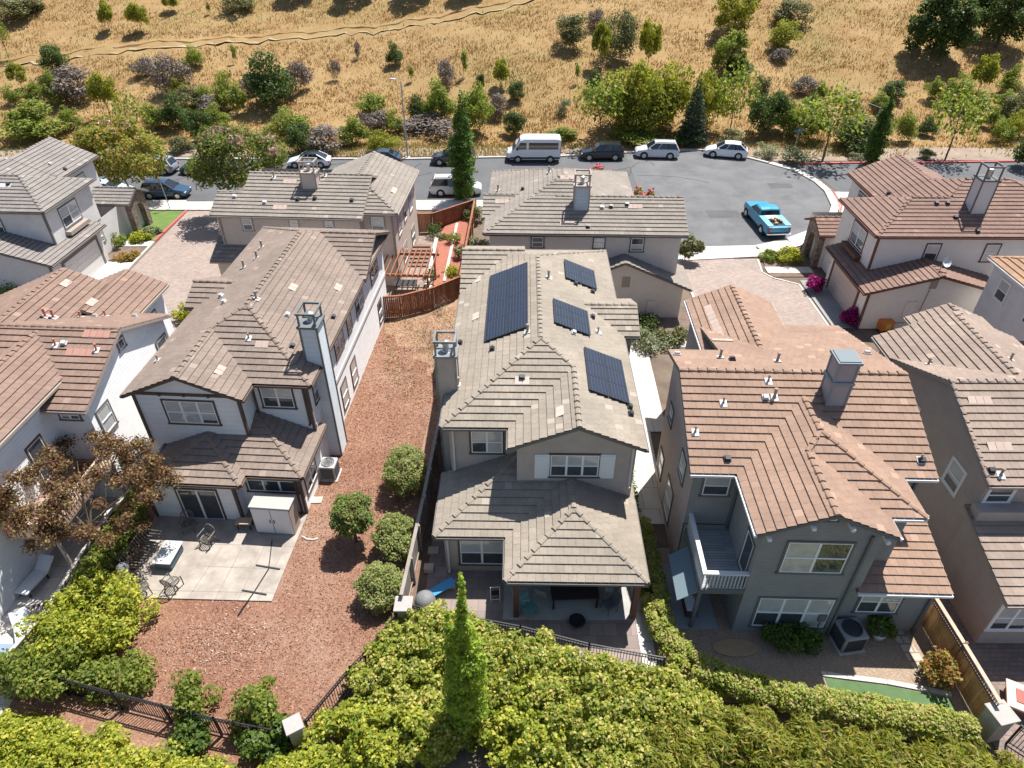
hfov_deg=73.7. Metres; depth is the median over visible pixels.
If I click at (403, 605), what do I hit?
masonry pillar
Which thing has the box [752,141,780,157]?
sage bush
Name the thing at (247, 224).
window
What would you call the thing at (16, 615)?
sun lounger
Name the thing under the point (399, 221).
window
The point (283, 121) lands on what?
hillside shrub
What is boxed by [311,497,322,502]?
stepping stone
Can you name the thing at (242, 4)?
scrub bush
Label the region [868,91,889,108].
hillside shrub
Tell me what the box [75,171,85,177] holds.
window
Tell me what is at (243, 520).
wooden stool
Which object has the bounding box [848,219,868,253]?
window
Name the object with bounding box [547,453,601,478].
window
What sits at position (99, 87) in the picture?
young tree
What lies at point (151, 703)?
iron fence
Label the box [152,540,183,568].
coffee table
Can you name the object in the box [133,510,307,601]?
patio slab
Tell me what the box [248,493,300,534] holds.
storage cabinet
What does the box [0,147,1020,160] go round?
verge
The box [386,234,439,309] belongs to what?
terrace paving
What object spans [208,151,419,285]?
stucco house
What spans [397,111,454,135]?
dry shrub
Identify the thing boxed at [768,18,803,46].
hillside shrub
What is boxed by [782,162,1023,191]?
side street
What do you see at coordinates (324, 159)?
parked car
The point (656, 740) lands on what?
feathery shrub
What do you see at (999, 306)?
stucco house
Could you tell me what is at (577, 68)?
sapling
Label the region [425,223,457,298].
terrace wall
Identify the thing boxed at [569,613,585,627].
fire bowl
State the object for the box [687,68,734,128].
hillside shrub
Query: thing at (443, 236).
terrace plant
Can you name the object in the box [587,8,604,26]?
dry shrub
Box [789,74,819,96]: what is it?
dry shrub
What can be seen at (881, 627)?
potted plant
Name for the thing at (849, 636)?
air conditioner
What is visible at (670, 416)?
window
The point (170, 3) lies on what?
young tree
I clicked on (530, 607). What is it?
patio chair
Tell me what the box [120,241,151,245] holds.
footpath
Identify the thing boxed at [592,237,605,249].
window
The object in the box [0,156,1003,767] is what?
ground
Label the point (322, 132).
dry shrub
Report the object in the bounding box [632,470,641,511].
hedge
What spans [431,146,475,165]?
parked suv
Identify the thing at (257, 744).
shrub
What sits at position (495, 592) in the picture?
folding stand
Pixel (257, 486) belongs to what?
window
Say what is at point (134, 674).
shrub
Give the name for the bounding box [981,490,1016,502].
window
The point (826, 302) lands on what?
driveway
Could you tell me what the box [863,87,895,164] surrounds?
columnar tree
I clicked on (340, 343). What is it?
window
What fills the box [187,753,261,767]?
border shrub
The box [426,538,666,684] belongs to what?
backyard paving
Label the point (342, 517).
ball tree
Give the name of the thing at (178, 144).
scrub bush
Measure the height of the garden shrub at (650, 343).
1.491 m
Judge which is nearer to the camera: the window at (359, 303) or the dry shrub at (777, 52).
the window at (359, 303)
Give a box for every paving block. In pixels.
[424,563,433,572]
[428,546,438,554]
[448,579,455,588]
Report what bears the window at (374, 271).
in the sided house at (241, 388)
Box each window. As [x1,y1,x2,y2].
[0,219,6,232]
[57,197,82,229]
[57,414,83,421]
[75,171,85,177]
[95,398,118,432]
[99,230,106,242]
[116,334,127,352]
[120,450,142,469]
[155,332,166,350]
[160,399,222,425]
[240,219,255,231]
[245,479,299,494]
[258,388,297,409]
[288,220,299,227]
[304,458,318,496]
[312,383,319,405]
[323,221,334,228]
[334,328,345,361]
[340,376,350,411]
[346,312,353,335]
[350,354,359,389]
[355,289,364,317]
[369,216,385,230]
[370,259,378,286]
[377,296,383,324]
[397,212,402,237]
[403,201,407,222]
[403,239,407,264]
[408,189,413,213]
[411,223,415,246]
[457,541,503,565]
[469,432,505,454]
[530,237,544,248]
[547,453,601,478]
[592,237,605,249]
[628,238,644,252]
[656,445,664,482]
[662,473,673,525]
[667,400,673,429]
[677,447,686,487]
[698,478,733,497]
[736,526,755,581]
[748,596,838,629]
[775,540,856,575]
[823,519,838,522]
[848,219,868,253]
[851,596,904,614]
[857,190,866,196]
[921,243,942,260]
[940,455,967,497]
[978,243,1002,262]
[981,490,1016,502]
[983,604,1023,631]
[991,276,1012,305]
[1019,313,1023,324]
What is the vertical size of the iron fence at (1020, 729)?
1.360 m
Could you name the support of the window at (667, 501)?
in the stucco house at (799, 459)
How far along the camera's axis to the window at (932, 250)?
47.47 m
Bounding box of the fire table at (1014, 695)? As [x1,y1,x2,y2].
[1004,678,1023,717]
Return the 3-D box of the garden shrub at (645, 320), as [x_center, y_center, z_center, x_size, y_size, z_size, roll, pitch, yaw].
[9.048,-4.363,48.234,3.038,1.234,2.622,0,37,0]
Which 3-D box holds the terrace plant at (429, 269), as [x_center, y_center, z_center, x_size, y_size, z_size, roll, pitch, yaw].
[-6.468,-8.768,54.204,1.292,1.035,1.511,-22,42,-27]
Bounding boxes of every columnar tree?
[441,571,491,740]
[445,87,478,200]
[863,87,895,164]
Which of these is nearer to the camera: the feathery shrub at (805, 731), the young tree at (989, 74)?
the feathery shrub at (805, 731)
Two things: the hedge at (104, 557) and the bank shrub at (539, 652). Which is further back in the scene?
the hedge at (104, 557)
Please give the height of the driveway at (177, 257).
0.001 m
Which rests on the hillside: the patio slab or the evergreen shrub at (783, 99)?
the evergreen shrub at (783, 99)
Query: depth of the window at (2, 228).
51.10 m
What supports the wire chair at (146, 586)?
on the patio slab
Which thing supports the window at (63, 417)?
in the sided house at (78, 350)
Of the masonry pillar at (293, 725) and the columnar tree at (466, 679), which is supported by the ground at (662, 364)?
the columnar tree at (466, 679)
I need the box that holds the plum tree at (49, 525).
[0,427,186,562]
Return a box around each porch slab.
[503,584,633,619]
[661,564,717,628]
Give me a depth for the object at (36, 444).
31.51 m
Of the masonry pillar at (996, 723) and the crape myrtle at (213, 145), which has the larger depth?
the crape myrtle at (213, 145)
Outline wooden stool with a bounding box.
[235,517,253,529]
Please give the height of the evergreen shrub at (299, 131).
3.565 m
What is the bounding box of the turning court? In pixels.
[625,151,829,245]
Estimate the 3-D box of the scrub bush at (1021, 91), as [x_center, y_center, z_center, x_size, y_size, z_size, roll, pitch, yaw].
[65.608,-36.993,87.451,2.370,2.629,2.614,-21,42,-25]
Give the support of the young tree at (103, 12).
on the hillside
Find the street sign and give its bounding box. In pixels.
[794,125,803,145]
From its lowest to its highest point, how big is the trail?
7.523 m
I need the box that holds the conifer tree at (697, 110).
[675,75,709,147]
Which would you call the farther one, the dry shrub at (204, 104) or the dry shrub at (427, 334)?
the dry shrub at (204, 104)
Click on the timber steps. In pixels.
(419, 247)
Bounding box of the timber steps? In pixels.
[408,244,430,266]
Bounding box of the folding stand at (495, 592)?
[490,587,499,602]
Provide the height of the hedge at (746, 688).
1.401 m
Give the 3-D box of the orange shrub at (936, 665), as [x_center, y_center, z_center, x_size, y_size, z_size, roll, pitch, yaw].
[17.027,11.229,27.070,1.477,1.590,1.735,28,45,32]
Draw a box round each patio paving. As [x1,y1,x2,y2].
[0,496,118,713]
[934,599,1023,762]
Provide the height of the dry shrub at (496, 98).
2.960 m
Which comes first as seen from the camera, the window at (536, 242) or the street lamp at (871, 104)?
the window at (536, 242)
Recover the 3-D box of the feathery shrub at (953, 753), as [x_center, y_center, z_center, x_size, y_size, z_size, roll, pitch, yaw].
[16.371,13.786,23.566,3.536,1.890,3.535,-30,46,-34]
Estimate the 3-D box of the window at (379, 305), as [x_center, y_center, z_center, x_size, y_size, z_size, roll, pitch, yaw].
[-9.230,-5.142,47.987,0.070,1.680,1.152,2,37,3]
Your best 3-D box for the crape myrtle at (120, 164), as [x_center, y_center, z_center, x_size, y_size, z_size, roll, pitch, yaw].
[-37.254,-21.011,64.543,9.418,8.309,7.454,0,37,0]
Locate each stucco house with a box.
[0,137,152,293]
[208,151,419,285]
[432,246,649,619]
[482,166,692,317]
[655,284,953,636]
[801,154,1023,328]
[870,303,1023,642]
[973,255,1023,340]
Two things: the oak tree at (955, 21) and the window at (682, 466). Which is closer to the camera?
the window at (682, 466)
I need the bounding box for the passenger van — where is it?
[506,134,560,162]
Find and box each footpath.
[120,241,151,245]
[765,267,813,272]
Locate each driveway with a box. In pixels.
[91,262,131,279]
[629,338,686,523]
[800,280,855,327]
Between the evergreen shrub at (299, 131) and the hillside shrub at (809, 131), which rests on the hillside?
the hillside shrub at (809, 131)
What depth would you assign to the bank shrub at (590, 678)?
25.18 m
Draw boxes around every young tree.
[0,22,11,58]
[4,61,27,89]
[85,71,119,114]
[95,0,112,29]
[105,87,150,130]
[123,1,149,31]
[161,0,178,10]
[492,57,509,81]
[569,73,631,140]
[591,20,611,65]
[638,17,662,64]
[713,56,762,136]
[794,82,868,161]
[927,80,997,159]
[970,52,1001,91]
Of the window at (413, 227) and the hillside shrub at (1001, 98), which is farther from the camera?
the hillside shrub at (1001, 98)
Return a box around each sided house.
[0,267,173,619]
[119,226,389,519]
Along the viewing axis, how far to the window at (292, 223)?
49.77 m
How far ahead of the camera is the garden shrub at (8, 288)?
50.85 m
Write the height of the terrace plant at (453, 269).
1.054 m
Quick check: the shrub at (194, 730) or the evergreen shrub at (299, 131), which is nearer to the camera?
the shrub at (194, 730)
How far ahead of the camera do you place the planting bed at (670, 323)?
49.03 m
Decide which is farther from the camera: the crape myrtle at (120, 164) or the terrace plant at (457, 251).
the crape myrtle at (120, 164)
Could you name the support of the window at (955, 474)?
in the stucco house at (964, 368)
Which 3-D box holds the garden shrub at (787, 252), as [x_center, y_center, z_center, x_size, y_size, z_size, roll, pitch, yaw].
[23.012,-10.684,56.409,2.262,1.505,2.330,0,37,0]
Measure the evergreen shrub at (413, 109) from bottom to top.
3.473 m
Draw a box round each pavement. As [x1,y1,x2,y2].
[146,201,482,210]
[678,192,843,260]
[841,192,848,196]
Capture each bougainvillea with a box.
[805,274,827,291]
[839,305,859,326]
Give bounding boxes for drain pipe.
[301,536,317,540]
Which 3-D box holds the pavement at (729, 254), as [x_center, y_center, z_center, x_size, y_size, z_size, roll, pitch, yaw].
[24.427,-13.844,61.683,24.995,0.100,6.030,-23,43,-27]
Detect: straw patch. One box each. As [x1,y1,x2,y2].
[384,299,456,396]
[396,410,438,573]
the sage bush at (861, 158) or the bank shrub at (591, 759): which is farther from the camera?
the sage bush at (861, 158)
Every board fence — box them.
[2,489,128,661]
[383,276,459,317]
[399,412,440,597]
[417,199,473,231]
[459,198,476,278]
[920,598,1003,717]
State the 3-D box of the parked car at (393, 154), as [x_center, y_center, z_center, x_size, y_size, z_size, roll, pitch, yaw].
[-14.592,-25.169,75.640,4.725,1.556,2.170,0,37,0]
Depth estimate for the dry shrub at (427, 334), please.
46.18 m
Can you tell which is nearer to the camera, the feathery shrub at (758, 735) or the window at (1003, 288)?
the feathery shrub at (758, 735)
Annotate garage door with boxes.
[65,239,104,276]
[827,263,857,309]
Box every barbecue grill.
[115,560,132,586]
[414,590,435,609]
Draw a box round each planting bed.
[109,247,145,260]
[631,315,689,341]
[762,252,817,276]
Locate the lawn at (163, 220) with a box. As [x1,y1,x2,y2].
[125,211,183,239]
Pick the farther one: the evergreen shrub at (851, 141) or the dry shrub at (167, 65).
the dry shrub at (167, 65)
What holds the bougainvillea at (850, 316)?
on the ground at (662, 364)
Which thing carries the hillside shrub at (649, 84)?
on the hillside
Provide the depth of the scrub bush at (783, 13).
99.56 m
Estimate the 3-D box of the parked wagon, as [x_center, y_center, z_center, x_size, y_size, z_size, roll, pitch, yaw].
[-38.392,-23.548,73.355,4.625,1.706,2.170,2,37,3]
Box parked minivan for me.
[429,173,481,196]
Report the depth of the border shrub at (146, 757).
24.00 m
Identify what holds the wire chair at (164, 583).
on the patio slab
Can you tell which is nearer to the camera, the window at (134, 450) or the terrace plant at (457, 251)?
the window at (134, 450)
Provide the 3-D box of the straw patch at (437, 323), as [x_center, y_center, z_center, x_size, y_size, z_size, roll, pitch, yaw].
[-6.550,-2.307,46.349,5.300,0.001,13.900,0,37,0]
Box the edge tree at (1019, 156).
[1012,137,1023,163]
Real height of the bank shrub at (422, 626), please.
2.464 m
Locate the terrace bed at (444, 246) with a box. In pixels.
[433,218,468,286]
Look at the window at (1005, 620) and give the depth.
27.80 m
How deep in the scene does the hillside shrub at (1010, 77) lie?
88.13 m
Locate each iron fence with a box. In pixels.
[10,668,290,746]
[303,612,397,738]
[412,605,665,668]
[1005,724,1023,753]
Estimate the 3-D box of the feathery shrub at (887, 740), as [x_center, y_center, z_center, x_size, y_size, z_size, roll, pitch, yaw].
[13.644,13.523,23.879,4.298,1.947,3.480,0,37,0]
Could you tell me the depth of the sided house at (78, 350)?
33.37 m
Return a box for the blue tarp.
[429,577,454,595]
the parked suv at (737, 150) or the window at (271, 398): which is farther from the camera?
the parked suv at (737, 150)
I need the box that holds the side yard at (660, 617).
[641,532,679,671]
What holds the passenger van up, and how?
on the street at (484, 167)
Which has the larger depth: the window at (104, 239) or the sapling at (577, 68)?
the sapling at (577, 68)
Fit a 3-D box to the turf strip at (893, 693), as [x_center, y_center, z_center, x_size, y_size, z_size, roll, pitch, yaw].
[14.900,12.332,26.828,4.670,0.001,1.499,1,37,2]
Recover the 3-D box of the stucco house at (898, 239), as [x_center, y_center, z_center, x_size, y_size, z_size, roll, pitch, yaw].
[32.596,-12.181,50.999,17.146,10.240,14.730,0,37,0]
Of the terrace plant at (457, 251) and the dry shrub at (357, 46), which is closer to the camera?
the terrace plant at (457, 251)
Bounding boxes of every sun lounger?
[8,606,32,642]
[14,553,53,597]
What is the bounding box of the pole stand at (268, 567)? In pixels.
[238,540,279,614]
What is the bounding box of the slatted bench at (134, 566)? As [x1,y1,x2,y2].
[117,528,164,575]
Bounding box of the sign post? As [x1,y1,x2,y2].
[157,178,170,208]
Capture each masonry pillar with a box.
[282,712,308,749]
[393,596,412,623]
[975,699,1020,743]
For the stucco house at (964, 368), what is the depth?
29.82 m
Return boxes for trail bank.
[0,0,511,63]
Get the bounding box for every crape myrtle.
[68,113,169,186]
[183,122,289,190]
[590,162,611,170]
[633,185,654,195]
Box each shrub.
[0,84,24,102]
[0,97,70,140]
[0,280,16,293]
[0,629,91,702]
[0,708,79,767]
[0,720,139,767]
[10,564,163,668]
[22,79,42,99]
[36,42,70,72]
[38,67,63,105]
[42,64,91,99]
[55,105,83,129]
[71,648,159,706]
[98,738,217,767]
[111,232,126,246]
[112,250,140,262]
[127,56,159,76]
[128,230,152,243]
[139,226,163,236]
[140,101,161,127]
[146,137,165,155]
[147,53,192,89]
[155,91,188,126]
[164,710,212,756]
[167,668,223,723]
[168,75,188,92]
[171,301,190,321]
[176,108,212,142]
[181,44,203,65]
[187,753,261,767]
[193,83,214,102]
[197,94,233,110]
[201,101,231,126]
[212,69,247,110]
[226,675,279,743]
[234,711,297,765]
[239,72,249,91]
[241,48,298,106]
[258,739,365,767]
[262,104,310,134]
[284,60,313,89]
[284,120,315,152]
[298,123,342,152]
[302,687,440,767]
[326,59,340,78]
[337,115,369,144]
[344,635,444,727]
[352,560,403,615]
[353,91,385,114]
[354,41,360,57]
[357,109,387,128]
[366,129,401,151]
[369,511,415,561]
[372,598,476,686]
[378,681,486,767]
[381,443,427,497]
[384,108,403,132]
[385,40,402,63]
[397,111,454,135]
[406,93,424,121]
[419,76,454,119]
[420,326,434,340]
[428,615,517,699]
[433,294,449,313]
[436,57,456,84]
[453,80,495,131]
[462,203,482,221]
[464,236,489,245]
[472,669,587,767]
[475,74,484,87]
[482,625,572,721]
[488,92,506,116]
[501,109,526,135]
[505,80,524,100]
[525,645,634,751]
[529,709,680,767]
[544,126,578,141]
[578,658,703,743]
[586,68,602,87]
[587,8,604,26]
[595,64,653,130]
[609,123,666,145]
[612,59,684,132]
[619,708,721,767]
[625,675,734,767]
[631,326,673,353]
[638,311,660,331]
[647,59,698,128]
[655,324,687,346]
[673,122,706,144]
[679,232,707,259]
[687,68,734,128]
[690,701,795,767]
[721,57,755,75]
[747,93,782,133]
[759,248,780,262]
[760,621,825,655]
[767,88,795,129]
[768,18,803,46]
[768,48,790,60]
[774,107,801,135]
[775,711,882,767]
[777,244,804,262]
[786,93,834,138]
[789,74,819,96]
[810,80,830,100]
[832,113,882,151]
[838,725,960,767]
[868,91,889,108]
[878,80,907,98]
[891,109,918,141]
[916,114,940,134]
[918,645,962,691]
[919,148,936,158]
[923,76,944,99]
[929,734,1023,767]
[939,71,976,102]
[962,89,991,112]
[982,104,1005,127]
[990,118,1017,140]
[992,89,1019,107]
[995,62,1023,93]
[1006,109,1023,136]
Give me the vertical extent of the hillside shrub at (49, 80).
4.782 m
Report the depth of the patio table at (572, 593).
29.81 m
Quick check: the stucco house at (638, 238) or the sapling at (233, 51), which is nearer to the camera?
the stucco house at (638, 238)
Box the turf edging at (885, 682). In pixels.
[821,671,951,696]
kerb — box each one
[0,148,768,163]
[125,241,154,269]
[146,200,186,200]
[153,210,186,241]
[416,200,482,200]
[705,162,838,249]
[799,160,1018,164]
[833,191,842,211]
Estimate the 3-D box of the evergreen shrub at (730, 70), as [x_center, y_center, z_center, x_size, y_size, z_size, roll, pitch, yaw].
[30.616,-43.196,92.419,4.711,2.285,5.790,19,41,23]
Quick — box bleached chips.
[132,585,348,705]
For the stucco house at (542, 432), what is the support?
on the ground at (662, 364)
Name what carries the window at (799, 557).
in the stucco house at (799, 459)
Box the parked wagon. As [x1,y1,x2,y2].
[133,155,178,174]
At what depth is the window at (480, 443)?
31.57 m
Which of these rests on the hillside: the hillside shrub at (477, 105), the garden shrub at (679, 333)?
the hillside shrub at (477, 105)
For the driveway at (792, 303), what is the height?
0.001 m
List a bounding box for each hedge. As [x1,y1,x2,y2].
[70,480,151,581]
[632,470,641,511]
[638,514,981,744]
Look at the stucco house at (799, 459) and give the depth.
28.31 m
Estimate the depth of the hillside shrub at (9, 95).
88.61 m
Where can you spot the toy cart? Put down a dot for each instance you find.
(885, 324)
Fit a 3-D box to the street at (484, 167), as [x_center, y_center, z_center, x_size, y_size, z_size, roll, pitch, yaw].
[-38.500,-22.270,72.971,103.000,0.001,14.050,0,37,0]
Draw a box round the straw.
[382,306,455,400]
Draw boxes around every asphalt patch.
[706,210,740,217]
[767,183,792,187]
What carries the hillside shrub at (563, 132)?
on the hillside
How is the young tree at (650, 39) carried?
on the hillside
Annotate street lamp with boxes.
[390,78,409,157]
[851,100,880,157]
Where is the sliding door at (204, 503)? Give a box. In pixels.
[173,487,226,519]
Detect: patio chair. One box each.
[511,587,528,603]
[519,591,538,620]
[534,586,549,602]
[600,588,621,616]
[604,587,621,595]
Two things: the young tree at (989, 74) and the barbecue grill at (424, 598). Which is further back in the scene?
the young tree at (989, 74)
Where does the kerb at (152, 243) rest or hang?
on the ground at (662, 364)
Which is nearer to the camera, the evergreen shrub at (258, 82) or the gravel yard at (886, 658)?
the gravel yard at (886, 658)
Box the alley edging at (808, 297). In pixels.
[757,259,828,324]
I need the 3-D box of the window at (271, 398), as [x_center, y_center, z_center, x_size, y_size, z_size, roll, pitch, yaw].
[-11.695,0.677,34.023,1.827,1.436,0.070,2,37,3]
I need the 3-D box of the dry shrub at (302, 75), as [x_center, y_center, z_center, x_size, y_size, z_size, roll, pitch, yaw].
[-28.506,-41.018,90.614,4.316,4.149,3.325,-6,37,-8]
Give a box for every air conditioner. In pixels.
[318,457,341,481]
[829,617,868,655]
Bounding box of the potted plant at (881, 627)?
[867,614,899,640]
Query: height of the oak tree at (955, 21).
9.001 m
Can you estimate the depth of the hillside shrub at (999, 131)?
80.40 m
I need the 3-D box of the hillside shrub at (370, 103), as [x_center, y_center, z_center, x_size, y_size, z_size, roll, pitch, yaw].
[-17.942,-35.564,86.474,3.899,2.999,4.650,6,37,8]
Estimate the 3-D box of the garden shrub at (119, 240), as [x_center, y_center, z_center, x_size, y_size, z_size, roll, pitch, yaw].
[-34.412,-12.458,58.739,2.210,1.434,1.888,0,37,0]
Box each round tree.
[710,28,750,73]
[712,0,760,34]
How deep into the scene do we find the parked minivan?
67.69 m
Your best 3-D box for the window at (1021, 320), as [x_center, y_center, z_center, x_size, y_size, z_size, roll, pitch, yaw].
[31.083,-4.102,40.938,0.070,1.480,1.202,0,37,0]
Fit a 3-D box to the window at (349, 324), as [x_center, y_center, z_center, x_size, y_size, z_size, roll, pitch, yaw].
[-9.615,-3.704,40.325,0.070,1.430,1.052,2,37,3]
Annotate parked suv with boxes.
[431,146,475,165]
[579,141,624,160]
[634,139,679,159]
[704,140,747,159]
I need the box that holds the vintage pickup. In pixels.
[743,201,790,235]
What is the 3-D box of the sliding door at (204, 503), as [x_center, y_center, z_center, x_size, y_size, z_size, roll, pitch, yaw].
[-15.313,5.943,33.638,2.130,2.230,0.045,2,37,3]
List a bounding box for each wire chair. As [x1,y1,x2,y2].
[127,576,152,593]
[159,573,183,594]
[178,510,196,534]
[196,524,218,549]
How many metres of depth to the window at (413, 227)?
57.54 m
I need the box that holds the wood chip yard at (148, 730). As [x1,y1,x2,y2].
[5,298,457,767]
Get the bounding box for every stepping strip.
[630,587,657,666]
[895,630,922,672]
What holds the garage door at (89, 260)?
in the stucco house at (61, 206)
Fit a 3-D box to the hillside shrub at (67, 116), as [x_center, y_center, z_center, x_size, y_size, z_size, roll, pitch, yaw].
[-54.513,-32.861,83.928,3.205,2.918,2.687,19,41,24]
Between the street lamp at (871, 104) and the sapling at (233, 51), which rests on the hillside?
the sapling at (233, 51)
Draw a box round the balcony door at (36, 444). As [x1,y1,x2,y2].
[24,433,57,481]
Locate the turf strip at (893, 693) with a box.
[825,678,957,715]
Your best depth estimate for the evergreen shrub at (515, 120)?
81.61 m
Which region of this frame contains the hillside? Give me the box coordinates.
[0,0,1023,147]
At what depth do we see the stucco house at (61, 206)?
53.30 m
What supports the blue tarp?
on the backyard paving at (621, 634)
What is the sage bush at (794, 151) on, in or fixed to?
on the verge
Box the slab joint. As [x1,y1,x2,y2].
[155,544,286,599]
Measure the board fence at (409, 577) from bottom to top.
1.820 m
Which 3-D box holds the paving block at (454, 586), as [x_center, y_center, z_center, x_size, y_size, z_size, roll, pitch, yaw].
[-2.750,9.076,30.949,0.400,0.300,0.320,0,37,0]
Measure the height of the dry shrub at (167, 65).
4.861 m
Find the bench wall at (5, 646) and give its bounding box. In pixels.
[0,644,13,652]
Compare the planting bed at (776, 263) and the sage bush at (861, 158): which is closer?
the planting bed at (776, 263)
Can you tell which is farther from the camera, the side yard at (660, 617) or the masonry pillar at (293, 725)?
the side yard at (660, 617)
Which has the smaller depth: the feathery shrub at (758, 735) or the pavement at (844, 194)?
the feathery shrub at (758, 735)
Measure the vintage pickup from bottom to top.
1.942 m
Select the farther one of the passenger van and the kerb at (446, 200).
the passenger van
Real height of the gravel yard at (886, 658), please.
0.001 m
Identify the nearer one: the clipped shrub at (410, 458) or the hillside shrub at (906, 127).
the clipped shrub at (410, 458)
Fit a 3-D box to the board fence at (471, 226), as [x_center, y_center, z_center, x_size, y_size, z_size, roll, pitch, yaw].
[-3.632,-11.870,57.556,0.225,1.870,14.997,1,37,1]
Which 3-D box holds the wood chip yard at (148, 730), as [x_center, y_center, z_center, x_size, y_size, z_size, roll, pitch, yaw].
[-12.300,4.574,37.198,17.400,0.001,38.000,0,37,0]
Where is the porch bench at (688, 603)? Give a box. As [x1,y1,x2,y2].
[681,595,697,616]
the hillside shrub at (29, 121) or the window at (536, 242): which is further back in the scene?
the hillside shrub at (29, 121)
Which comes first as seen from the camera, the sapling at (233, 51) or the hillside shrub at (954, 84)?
the hillside shrub at (954, 84)
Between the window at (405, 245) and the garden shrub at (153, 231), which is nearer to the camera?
the window at (405, 245)
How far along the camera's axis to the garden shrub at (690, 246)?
55.60 m
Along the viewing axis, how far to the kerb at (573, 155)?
77.14 m
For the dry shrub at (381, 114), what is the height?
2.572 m
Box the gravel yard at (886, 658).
[657,548,972,717]
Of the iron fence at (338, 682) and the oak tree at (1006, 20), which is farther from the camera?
the oak tree at (1006, 20)
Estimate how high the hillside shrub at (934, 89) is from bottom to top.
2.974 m
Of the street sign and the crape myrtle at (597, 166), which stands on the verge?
the street sign
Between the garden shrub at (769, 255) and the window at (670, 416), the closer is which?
the window at (670, 416)
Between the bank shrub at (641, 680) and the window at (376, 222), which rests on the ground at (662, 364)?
the bank shrub at (641, 680)
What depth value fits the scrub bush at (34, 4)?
103.90 m
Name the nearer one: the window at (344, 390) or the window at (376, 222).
the window at (344, 390)
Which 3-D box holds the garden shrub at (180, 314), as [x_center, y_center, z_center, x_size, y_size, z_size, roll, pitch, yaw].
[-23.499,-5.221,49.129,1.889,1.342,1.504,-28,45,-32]
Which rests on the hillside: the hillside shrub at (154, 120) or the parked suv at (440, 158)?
the hillside shrub at (154, 120)
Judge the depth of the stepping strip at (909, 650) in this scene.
28.46 m
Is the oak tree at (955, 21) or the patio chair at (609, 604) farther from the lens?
the oak tree at (955, 21)
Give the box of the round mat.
[712,639,758,656]
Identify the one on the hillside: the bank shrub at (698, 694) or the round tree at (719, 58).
the round tree at (719, 58)
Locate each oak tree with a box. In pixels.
[902,0,983,58]
[976,0,1023,47]
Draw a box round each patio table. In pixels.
[393,280,416,293]
[550,586,599,608]
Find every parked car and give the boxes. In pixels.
[100,179,133,186]
[140,178,191,199]
[178,159,223,175]
[287,150,331,168]
[361,148,402,161]
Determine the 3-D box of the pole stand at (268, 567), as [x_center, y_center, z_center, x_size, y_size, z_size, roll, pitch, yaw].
[-11.444,8.837,31.367,1.206,0.045,4.177,6,37,7]
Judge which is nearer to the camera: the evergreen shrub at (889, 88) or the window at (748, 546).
the window at (748, 546)
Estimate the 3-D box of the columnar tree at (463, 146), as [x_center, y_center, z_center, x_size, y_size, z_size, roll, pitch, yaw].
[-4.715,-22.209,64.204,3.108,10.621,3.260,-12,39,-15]
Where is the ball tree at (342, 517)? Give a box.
[328,491,375,542]
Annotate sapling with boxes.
[205,1,210,13]
[228,43,236,61]
[408,64,413,77]
[460,47,467,69]
[575,61,579,76]
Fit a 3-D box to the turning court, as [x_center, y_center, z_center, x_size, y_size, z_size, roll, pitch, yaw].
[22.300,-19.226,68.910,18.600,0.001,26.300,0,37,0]
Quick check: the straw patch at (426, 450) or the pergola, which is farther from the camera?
the pergola
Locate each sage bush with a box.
[554,98,571,114]
[716,127,744,142]
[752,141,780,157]
[781,144,811,162]
[849,152,863,160]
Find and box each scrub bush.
[0,0,35,19]
[15,0,46,12]
[166,135,193,152]
[167,84,200,108]
[219,0,256,11]
[555,11,589,45]
[604,6,639,58]
[748,74,771,96]
[771,0,814,25]
[998,94,1023,118]
[1015,86,1023,104]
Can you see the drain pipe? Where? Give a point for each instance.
(305, 538)
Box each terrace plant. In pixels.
[423,266,439,281]
[424,222,442,237]
[434,233,448,240]
[442,263,459,277]
[445,231,461,241]
[452,243,464,257]
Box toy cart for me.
[876,318,894,332]
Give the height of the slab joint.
0.006 m
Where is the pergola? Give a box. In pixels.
[384,247,438,296]
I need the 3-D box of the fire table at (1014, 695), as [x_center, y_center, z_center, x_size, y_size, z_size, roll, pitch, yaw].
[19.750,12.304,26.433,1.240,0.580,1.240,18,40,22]
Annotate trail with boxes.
[0,0,529,66]
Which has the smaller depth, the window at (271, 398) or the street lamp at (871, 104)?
the window at (271, 398)
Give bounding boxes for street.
[95,154,638,200]
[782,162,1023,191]
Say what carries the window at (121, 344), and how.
in the sided house at (78, 350)

